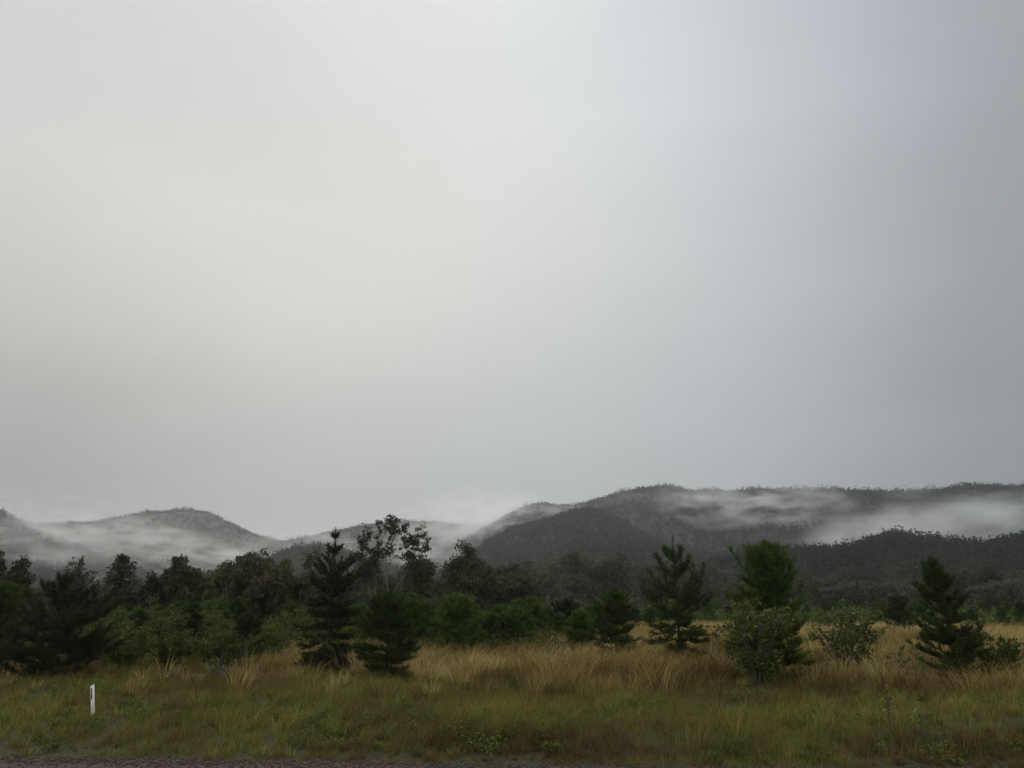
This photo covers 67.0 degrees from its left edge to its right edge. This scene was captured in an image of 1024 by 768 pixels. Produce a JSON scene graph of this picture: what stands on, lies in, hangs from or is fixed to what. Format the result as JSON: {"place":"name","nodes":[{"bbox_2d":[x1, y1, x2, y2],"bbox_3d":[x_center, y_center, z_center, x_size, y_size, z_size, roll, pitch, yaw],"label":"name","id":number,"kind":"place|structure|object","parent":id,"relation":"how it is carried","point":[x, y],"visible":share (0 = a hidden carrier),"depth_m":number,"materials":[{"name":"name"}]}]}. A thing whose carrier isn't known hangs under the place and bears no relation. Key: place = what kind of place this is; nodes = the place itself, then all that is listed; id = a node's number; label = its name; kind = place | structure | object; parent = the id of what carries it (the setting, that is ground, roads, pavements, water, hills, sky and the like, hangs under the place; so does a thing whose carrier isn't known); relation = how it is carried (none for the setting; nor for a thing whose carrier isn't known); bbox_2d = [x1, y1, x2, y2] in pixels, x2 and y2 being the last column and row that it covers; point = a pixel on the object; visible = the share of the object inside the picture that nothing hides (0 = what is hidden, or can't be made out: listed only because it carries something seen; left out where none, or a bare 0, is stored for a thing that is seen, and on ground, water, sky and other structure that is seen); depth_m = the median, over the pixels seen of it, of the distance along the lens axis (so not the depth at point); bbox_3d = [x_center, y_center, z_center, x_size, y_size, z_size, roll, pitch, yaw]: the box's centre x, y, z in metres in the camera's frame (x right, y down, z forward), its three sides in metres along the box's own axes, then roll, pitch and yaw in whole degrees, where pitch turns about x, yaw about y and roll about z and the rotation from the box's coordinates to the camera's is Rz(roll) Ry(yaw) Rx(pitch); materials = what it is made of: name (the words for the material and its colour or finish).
{"place":"outdoors","nodes":[
{"label":"outdoors","id":0,"kind":"place"},
{"bbox_2d":[0,520,144,586],"bbox_3d":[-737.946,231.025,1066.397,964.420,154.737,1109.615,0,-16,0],"label":"hill","id":1,"kind":"structure","parent":0,"point":[39,550],"depth_m":917.51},
{"bbox_2d":[29,512,277,573],"bbox_3d":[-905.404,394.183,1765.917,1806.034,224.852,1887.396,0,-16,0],"label":"hill","id":2,"kind":"structure","parent":0,"point":[208,562],"depth_m":1575.33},
{"bbox_2d":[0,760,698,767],"bbox_3d":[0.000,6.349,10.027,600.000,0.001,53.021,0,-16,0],"label":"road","id":3,"kind":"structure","parent":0,"point":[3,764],"depth_m":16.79,"materials":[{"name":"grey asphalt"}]},
{"bbox_2d":[263,523,478,567],"bbox_3d":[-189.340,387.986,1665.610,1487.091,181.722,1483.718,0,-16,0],"label":"hill","id":4,"kind":"structure","parent":0,"point":[436,551],"depth_m":1512.96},
{"bbox_2d":[0,643,1023,767],"bbox_3d":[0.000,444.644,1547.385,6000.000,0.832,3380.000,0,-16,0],"label":"ground","id":5,"kind":"structure","parent":0,"point":[5,749],"depth_m":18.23,"materials":[{"name":"green plant"}]},
{"bbox_2d":[0,579,34,673],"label":"pine tree","id":6,"kind":"object","parent":5,"relation":"on","point":[11,594],"visible":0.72,"depth_m":33.88,"materials":[{"name":"green plant"}]},
{"bbox_2d":[0,551,38,613],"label":"gum tree","id":7,"kind":"object","parent":5,"relation":"on","point":[16,575],"visible":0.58,"depth_m":60.03,"materials":[{"name":"green plant"}]},
{"bbox_2d":[17,581,54,622],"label":"gum tree","id":8,"kind":"object","parent":5,"relation":"on","point":[39,593],"visible":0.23,"depth_m":66.16,"materials":[{"name":"green plant"}]},
{"bbox_2d":[0,565,128,678],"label":"pine tree","id":9,"kind":"object","parent":5,"relation":"on","point":[62,626],"visible":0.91,"depth_m":30.11,"materials":[{"name":"green plant"}]},
{"bbox_2d":[62,555,115,609],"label":"gum tree","id":10,"kind":"object","parent":5,"relation":"on","point":[80,577],"visible":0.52,"depth_m":56.84,"materials":[{"name":"green plant"}]},
{"bbox_2d":[90,685,94,717],"bbox_3d":[-11.140,8.555,20.551,0.092,1.085,0.046,-6,-15,-12],"label":"guide post","id":11,"kind":"object","parent":5,"relation":"on","point":[92,695],"visible":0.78,"depth_m":20.59,"materials":[{"name":"white plastic"}]},
{"bbox_2d":[68,610,138,664],"bbox_3d":[-21.055,12.620,38.712,3.605,3.190,3.746,0,-16,0],"label":"shrub","id":12,"kind":"object","parent":5,"relation":"on","point":[124,623],"visible":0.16,"depth_m":39.36,"materials":[{"name":"green plant"}]},
{"bbox_2d":[103,609,132,640],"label":"pine tree","id":13,"kind":"object","parent":5,"relation":"on","point":[116,616],"visible":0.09,"depth_m":43.49,"materials":[{"name":"green plant"}]},
{"bbox_2d":[102,553,136,621],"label":"tree","id":14,"kind":"object","parent":5,"relation":"on","point":[123,570],"visible":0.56,"depth_m":62.38,"materials":[{"name":"green plant"}]},
{"bbox_2d":[101,622,156,670],"bbox_3d":[-17.220,11.664,34.197,2.398,2.298,2.658,13,-21,-39],"label":"shrub","id":15,"kind":"object","parent":5,"relation":"on","point":[129,652],"visible":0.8,"depth_m":34.05,"materials":[{"name":"green plant"}]},
{"bbox_2d":[126,608,158,652],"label":"pine tree","id":16,"kind":"object","parent":5,"relation":"on","point":[141,614],"visible":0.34,"depth_m":43.82,"materials":[{"name":"green plant"}]},
{"bbox_2d":[123,581,161,609],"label":"gum tree","id":17,"kind":"object","parent":5,"relation":"on","point":[137,597],"visible":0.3,"depth_m":71.04,"materials":[{"name":"green plant"}]},
{"bbox_2d":[123,595,184,642],"bbox_3d":[-21.797,14.663,46.937,4.113,3.604,4.803,4,-16,-15],"label":"shrub","id":18,"kind":"object","parent":5,"relation":"on","point":[155,618],"visible":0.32,"depth_m":46.83,"materials":[{"name":"green plant"}]},
{"bbox_2d":[140,565,189,610],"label":"gum tree","id":19,"kind":"object","parent":5,"relation":"on","point":[153,587],"visible":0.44,"depth_m":70.12,"materials":[{"name":"green plant"}]},
{"bbox_2d":[142,629,197,667],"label":"shrub","id":20,"kind":"object","parent":5,"relation":"on","point":[162,644],"visible":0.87,"depth_m":35.47,"materials":[{"name":"green plant"}]},
{"bbox_2d":[163,556,204,609],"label":"gum tree","id":21,"kind":"object","parent":5,"relation":"on","point":[185,579],"visible":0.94,"depth_m":67.61,"materials":[{"name":"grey plant"}]},
{"bbox_2d":[169,600,211,659],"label":"tree","id":22,"kind":"object","parent":5,"relation":"on","point":[194,618],"visible":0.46,"depth_m":44.03,"materials":[{"name":"green plant"}]},
{"bbox_2d":[157,604,236,656],"bbox_3d":[-18.073,14.270,44.609,4.457,3.279,3.992,9,-18,-29],"label":"shrub","id":23,"kind":"object","parent":5,"relation":"on","point":[210,616],"visible":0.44,"depth_m":43.94,"materials":[{"name":"green plant"}]},
{"bbox_2d":[188,569,222,602],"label":"gum tree","id":24,"kind":"object","parent":5,"relation":"on","point":[206,584],"visible":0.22,"depth_m":74.73,"materials":[{"name":"green plant"}]},
{"bbox_2d":[202,597,230,630],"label":"shrub","id":25,"kind":"object","parent":5,"relation":"on","point":[213,602],"visible":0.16,"depth_m":51.36,"materials":[{"name":"green plant"}]},
{"bbox_2d":[184,619,261,678],"bbox_3d":[-11.484,10.654,30.792,2.736,2.452,2.003,9,-18,-29],"label":"shrub","id":26,"kind":"object","parent":5,"relation":"on","point":[220,648],"visible":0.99,"depth_m":30.63,"materials":[{"name":"green plant"}]},
{"bbox_2d":[219,595,253,632],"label":"shrub","id":27,"kind":"object","parent":5,"relation":"on","point":[239,603],"visible":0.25,"depth_m":47.55,"materials":[{"name":"green plant"}]},
{"bbox_2d":[202,551,271,610],"bbox_3d":[-22.202,17.107,61.872,5.290,7.301,3.645,-8,-18,25],"label":"gum tree","id":28,"kind":"object","parent":5,"relation":"on","point":[240,580],"visible":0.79,"depth_m":61.84,"materials":[{"name":"green plant"}]},
{"bbox_2d":[223,611,266,671],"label":"tree","id":29,"kind":"object","parent":5,"relation":"on","point":[250,624],"visible":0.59,"depth_m":36.02,"materials":[{"name":"green plant"}]},
{"bbox_2d":[217,548,289,615],"bbox_3d":[-21.648,17.716,64.923,5.642,7.701,5.316,0,-16,0],"label":"gum tree","id":30,"kind":"object","parent":5,"relation":"on","point":[273,593],"visible":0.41,"depth_m":64.22,"materials":[{"name":"green plant"}]},
{"bbox_2d":[258,606,276,625],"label":"shrub","id":31,"kind":"object","parent":5,"relation":"on","point":[265,613],"visible":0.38,"depth_m":64.06,"materials":[{"name":"green plant"}]},
{"bbox_2d":[254,620,302,664],"bbox_3d":[-12.279,13.036,39.157,2.548,2.400,3.335,-4,-16,15],"label":"shrub","id":32,"kind":"object","parent":5,"relation":"on","point":[266,632],"visible":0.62,"depth_m":39.15,"materials":[{"name":"green plant"}]},
{"bbox_2d":[278,602,302,627],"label":"shrub","id":33,"kind":"object","parent":5,"relation":"on","point":[290,607],"visible":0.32,"depth_m":56.44,"materials":[{"name":"green plant"}]},
{"bbox_2d":[258,547,324,625],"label":"gum tree","id":34,"kind":"object","parent":5,"relation":"on","point":[300,588],"visible":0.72,"depth_m":66.73,"materials":[{"name":"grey plant"}]},
{"bbox_2d":[272,607,318,649],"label":"shrub","id":35,"kind":"object","parent":5,"relation":"on","point":[307,621],"visible":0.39,"depth_m":45.88,"materials":[{"name":"green plant"}]},
{"bbox_2d":[291,527,364,675],"bbox_3d":[-7.631,9.168,32.412,3.050,6.301,2.988,0,-16,0],"label":"pine tree","id":36,"kind":"object","parent":5,"relation":"on","point":[336,586],"visible":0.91,"depth_m":31.95,"materials":[{"name":"green plant"}]},
{"bbox_2d":[334,579,365,601],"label":"gum tree","id":37,"kind":"object","parent":5,"relation":"on","point":[356,586],"visible":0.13,"depth_m":113.93,"materials":[{"name":"green plant"}]},
{"bbox_2d":[344,602,379,645],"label":"pine tree","id":38,"kind":"object","parent":5,"relation":"on","point":[357,631],"visible":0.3,"depth_m":45.55,"materials":[{"name":"green plant"}]},
{"bbox_2d":[351,521,399,597],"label":"gum tree","id":39,"kind":"object","parent":5,"relation":"on","point":[370,565],"visible":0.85,"depth_m":78.47,"materials":[{"name":"green plant"}]},
{"bbox_2d":[372,575,401,596],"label":"gum tree","id":40,"kind":"object","parent":5,"relation":"on","point":[393,582],"visible":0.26,"depth_m":100.47,"materials":[{"name":"green plant"}]},
{"bbox_2d":[350,589,425,681],"bbox_3d":[-5.017,9.937,30.652,3.121,3.640,2.710,-8,-18,27],"label":"pine tree","id":41,"kind":"object","parent":5,"relation":"on","point":[385,607],"visible":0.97,"depth_m":30.36,"materials":[{"name":"green plant"}]},
{"bbox_2d":[356,514,431,591],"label":"gum tree","id":42,"kind":"object","parent":5,"relation":"on","point":[412,557],"visible":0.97,"depth_m":78.32,"materials":[{"name":"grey plant"}]},
{"bbox_2d":[395,591,436,645],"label":"pine tree","id":43,"kind":"object","parent":5,"relation":"on","point":[417,607],"visible":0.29,"depth_m":49.23,"materials":[{"name":"green plant"}]},
{"bbox_2d":[401,562,434,599],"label":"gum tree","id":44,"kind":"object","parent":5,"relation":"on","point":[426,595],"visible":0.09,"depth_m":109.93,"materials":[{"name":"green plant"}]},
{"bbox_2d":[398,554,438,599],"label":"gum tree","id":45,"kind":"object","parent":5,"relation":"on","point":[420,583],"visible":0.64,"depth_m":91.03,"materials":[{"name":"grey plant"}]},
{"bbox_2d":[416,598,441,641],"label":"pine tree","id":46,"kind":"object","parent":5,"relation":"on","point":[430,605],"visible":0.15,"depth_m":50.65,"materials":[{"name":"green plant"}]},
{"bbox_2d":[431,539,483,604],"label":"gum tree","id":47,"kind":"object","parent":5,"relation":"on","point":[462,574],"visible":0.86,"depth_m":75.89,"materials":[{"name":"green plant"}]},
{"bbox_2d":[429,592,488,657],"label":"pine tree","id":48,"kind":"object","parent":5,"relation":"on","point":[451,623],"visible":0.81,"depth_m":43.53,"materials":[{"name":"green plant"}]},
{"bbox_2d":[468,558,502,611],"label":"gum tree","id":49,"kind":"object","parent":5,"relation":"on","point":[489,591],"visible":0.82,"depth_m":96.35,"materials":[{"name":"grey plant"}]},
{"bbox_2d":[470,610,506,651],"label":"pine tree","id":50,"kind":"object","parent":5,"relation":"on","point":[491,620],"visible":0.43,"depth_m":46.89,"materials":[{"name":"green plant"}]},
{"bbox_2d":[487,603,511,641],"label":"pine tree","id":51,"kind":"object","parent":5,"relation":"on","point":[496,609],"visible":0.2,"depth_m":49.43,"materials":[{"name":"green plant"}]},
{"bbox_2d":[485,577,514,610],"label":"gum tree","id":52,"kind":"object","parent":5,"relation":"on","point":[507,600],"visible":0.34,"depth_m":97.33,"materials":[{"name":"green plant"}]},
{"bbox_2d":[0,753,1017,767],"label":"gravel","id":53,"kind":"structure","parent":5,"relation":"on","point":[187,761],"depth_m":16.89,"materials":[{"name":"grey gravel"}]},
{"bbox_2d":[494,562,523,600],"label":"gum tree","id":54,"kind":"object","parent":5,"relation":"on","point":[514,568],"visible":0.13,"depth_m":109.71,"materials":[{"name":"green plant"}]},
{"bbox_2d":[0,480,1023,603],"bbox_3d":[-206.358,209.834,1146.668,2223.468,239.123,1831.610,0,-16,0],"label":"hill forest","id":55,"kind":"object","parent":5,"relation":"on","point":[879,547],"visible":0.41,"depth_m":961.48,"materials":[{"name":"green plant"}]},
{"bbox_2d":[0,615,1023,706],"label":"tall dry grass","id":56,"kind":"structure","parent":5,"relation":"on","point":[631,664],"depth_m":30.41,"materials":[{"name":"beige plant"}]},
{"bbox_2d":[0,604,1023,670],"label":"regrowth","id":57,"kind":"object","parent":5,"relation":"on","point":[985,616],"visible":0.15,"depth_m":47.94,"materials":[{"name":"green plant"}]},
{"bbox_2d":[490,604,534,646],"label":"pine tree","id":58,"kind":"object","parent":5,"relation":"on","point":[512,615],"visible":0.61,"depth_m":47.66,"materials":[{"name":"green plant"}]},
{"bbox_2d":[10,588,1023,624],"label":"undergrowth","id":59,"kind":"object","parent":5,"relation":"on","point":[722,603],"visible":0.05,"depth_m":192.45,"materials":[{"name":"green plant"}]},
{"bbox_2d":[495,569,540,607],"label":"gum tree","id":60,"kind":"object","parent":5,"relation":"on","point":[522,589],"visible":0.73,"depth_m":91.16,"materials":[{"name":"green plant"}]},
{"bbox_2d":[511,598,538,640],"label":"pine tree","id":61,"kind":"object","parent":5,"relation":"on","point":[520,602],"visible":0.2,"depth_m":52.57,"materials":[{"name":"green plant"}]},
{"bbox_2d":[519,560,546,597],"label":"gum tree","id":62,"kind":"object","parent":5,"relation":"on","point":[528,565],"visible":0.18,"depth_m":293.35,"materials":[{"name":"green plant"}]},
{"bbox_2d":[521,595,548,634],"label":"pine tree","id":63,"kind":"object","parent":5,"relation":"on","point":[537,611],"visible":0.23,"depth_m":55.41,"materials":[{"name":"green plant"}]},
{"bbox_2d":[520,556,551,590],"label":"gum tree","id":64,"kind":"object","parent":5,"relation":"on","point":[542,563],"visible":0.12,"depth_m":406.33,"materials":[{"name":"green plant"}]},
{"bbox_2d":[535,563,569,604],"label":"gum tree","id":65,"kind":"object","parent":5,"relation":"on","point":[552,573],"visible":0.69,"depth_m":239.44,"materials":[{"name":"green plant"}]},
{"bbox_2d":[547,612,567,639],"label":"pine tree","id":66,"kind":"object","parent":5,"relation":"on","point":[560,623],"visible":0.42,"depth_m":53.84,"materials":[{"name":"green plant"}]},
{"bbox_2d":[546,597,581,627],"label":"pine tree","id":67,"kind":"object","parent":5,"relation":"on","point":[566,606],"visible":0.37,"depth_m":59.15,"materials":[{"name":"green plant"}]},
{"bbox_2d":[560,551,596,601],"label":"gum tree","id":68,"kind":"object","parent":5,"relation":"on","point":[575,563],"visible":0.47,"depth_m":260.13,"materials":[{"name":"green plant"}]},
{"bbox_2d":[551,547,605,603],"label":"gum tree","id":69,"kind":"object","parent":5,"relation":"on","point":[560,563],"visible":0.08,"depth_m":295.57,"materials":[{"name":"green plant"}]},
{"bbox_2d":[563,608,596,651],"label":"pine tree","id":70,"kind":"object","parent":5,"relation":"on","point":[567,629],"visible":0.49,"depth_m":46.10,"materials":[{"name":"green plant"}]},
{"bbox_2d":[586,603,609,636],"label":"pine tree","id":71,"kind":"object","parent":5,"relation":"on","point":[597,618],"visible":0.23,"depth_m":56.73,"materials":[{"name":"green plant"}]},
{"bbox_2d":[583,552,632,601],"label":"gum tree","id":72,"kind":"object","parent":5,"relation":"on","point":[610,575],"visible":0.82,"depth_m":235.22,"materials":[{"name":"green plant"}]},
{"bbox_2d":[586,586,642,658],"bbox_3d":[5.541,13.120,41.594,3.260,4.511,3.235,0,-16,0],"label":"pine tree","id":73,"kind":"object","parent":5,"relation":"on","point":[617,611],"visible":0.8,"depth_m":41.51,"materials":[{"name":"green plant"}]},
{"bbox_2d":[629,609,641,628],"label":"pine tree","id":74,"kind":"object","parent":5,"relation":"on","point":[635,614],"visible":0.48,"depth_m":76.62,"materials":[{"name":"green plant"}]},
{"bbox_2d":[638,607,656,627],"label":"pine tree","id":75,"kind":"object","parent":5,"relation":"on","point":[647,614],"visible":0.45,"depth_m":75.55,"materials":[{"name":"green plant"}]},
{"bbox_2d":[630,564,665,607],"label":"gum tree","id":76,"kind":"object","parent":5,"relation":"on","point":[644,579],"visible":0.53,"depth_m":223.49,"materials":[{"name":"green plant"}]},
{"bbox_2d":[639,535,716,662],"bbox_3d":[7.644,10.180,35.750,3.567,6.292,3.580,0,-16,0],"label":"pine tree","id":77,"kind":"object","parent":5,"relation":"on","point":[688,599],"visible":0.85,"depth_m":35.45,"materials":[{"name":"green plant"}]},
{"bbox_2d":[704,596,795,688],"bbox_3d":[8.236,8.973,26.655,3.024,3.240,3.283,-7,-18,24],"label":"shrub","id":78,"kind":"object","parent":5,"relation":"on","point":[756,653],"visible":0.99,"depth_m":26.38,"materials":[{"name":"green plant"}]},
{"bbox_2d":[722,539,817,680],"bbox_3d":[9.918,8.816,29.847,3.636,5.701,3.814,0,-16,0],"label":"pine tree","id":79,"kind":"object","parent":5,"relation":"on","point":[767,561],"visible":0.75,"depth_m":29.75,"materials":[{"name":"green plant"}]},
{"bbox_2d":[798,599,889,669],"bbox_3d":[13.944,10.798,32.619,3.325,3.362,3.000,-14,-21,41],"label":"shrub","id":80,"kind":"object","parent":5,"relation":"on","point":[858,633],"visible":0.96,"depth_m":32.43,"materials":[{"name":"green plant"}]},
{"bbox_2d":[819,579,871,606],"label":"gum tree","id":81,"kind":"object","parent":5,"relation":"on","point":[853,592],"visible":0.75,"depth_m":190.83,"materials":[{"name":"green plant"}]},
{"bbox_2d":[872,598,893,625],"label":"pine tree","id":82,"kind":"object","parent":5,"relation":"on","point":[882,601],"visible":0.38,"depth_m":96.41,"materials":[{"name":"green plant"}]},
{"bbox_2d":[860,579,911,607],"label":"gum tree","id":83,"kind":"object","parent":5,"relation":"on","point":[878,593],"visible":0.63,"depth_m":191.25,"materials":[{"name":"green plant"}]},
{"bbox_2d":[880,684,897,767],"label":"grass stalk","id":84,"kind":"object","parent":5,"relation":"on","point":[885,699],"visible":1,"depth_m":16.79,"materials":[{"name":"green plant"}]},
{"bbox_2d":[879,593,919,630],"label":"tree","id":85,"kind":"object","parent":5,"relation":"on","point":[898,611],"visible":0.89,"depth_m":75.75,"materials":[{"name":"green plant"}]},
{"bbox_2d":[879,645,932,683],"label":"shrub","id":86,"kind":"object","parent":5,"relation":"on","point":[908,661],"visible":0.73,"depth_m":28.75,"materials":[{"name":"green plant"}]},
{"bbox_2d":[897,583,933,605],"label":"gum tree","id":87,"kind":"object","parent":5,"relation":"on","point":[912,591],"visible":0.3,"depth_m":196.08,"materials":[{"name":"green plant"}]},
{"bbox_2d":[909,600,930,618],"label":"pine tree","id":88,"kind":"object","parent":5,"relation":"on","point":[919,608],"visible":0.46,"depth_m":114.52,"materials":[{"name":"green plant"}]},
{"bbox_2d":[904,555,1006,682],"bbox_3d":[16.329,8.879,29.009,3.084,5.036,3.229,13,-20,-38],"label":"pine tree","id":89,"kind":"object","parent":5,"relation":"on","point":[950,635],"visible":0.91,"depth_m":28.93,"materials":[{"name":"green plant"}]},
{"bbox_2d":[944,566,976,602],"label":"gum tree","id":90,"kind":"object","parent":5,"relation":"on","point":[959,579],"visible":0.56,"depth_m":221.20,"materials":[{"name":"green plant"}]},
{"bbox_2d":[963,563,1010,600],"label":"gum tree","id":91,"kind":"object","parent":5,"relation":"on","point":[980,577],"visible":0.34,"depth_m":198.68,"materials":[{"name":"green plant"}]},
{"bbox_2d":[966,577,1023,609],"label":"gum tree","id":92,"kind":"object","parent":5,"relation":"on","point":[989,593],"visible":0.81,"depth_m":168.46,"materials":[{"name":"green plant"}]},
{"bbox_2d":[974,630,1023,679],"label":"shrub","id":93,"kind":"object","parent":5,"relation":"on","point":[1001,650],"visible":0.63,"depth_m":29.40,"materials":[{"name":"green plant"}]},
{"bbox_2d":[993,605,1011,626],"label":"pine tree","id":94,"kind":"object","parent":5,"relation":"on","point":[1001,612],"visible":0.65,"depth_m":93.68,"materials":[{"name":"green plant"}]},
{"bbox_2d":[1009,599,1023,625],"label":"pine tree","id":95,"kind":"object","parent":5,"relation":"on","point":[1019,605],"visible":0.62,"depth_m":93.40,"materials":[{"name":"green plant"}]},
{"bbox_2d":[0,0,1023,540],"label":"sky","id":96,"kind":"structure","parent":0,"point":[282,270],"materials":[{"name":"grey"}]},
{"bbox_2d":[478,518,696,593],"bbox_3d":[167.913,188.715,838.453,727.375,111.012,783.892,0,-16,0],"label":"hill","id":97,"kind":"structure","parent":0,"point":[595,527],"depth_m":826.11,"materials":[{"name":"green plant"}]},
{"bbox_2d":[439,489,1023,564],"bbox_3d":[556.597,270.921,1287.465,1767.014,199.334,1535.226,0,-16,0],"label":"hill","id":98,"kind":"structure","parent":0,"point":[1007,517],"depth_m":1085.77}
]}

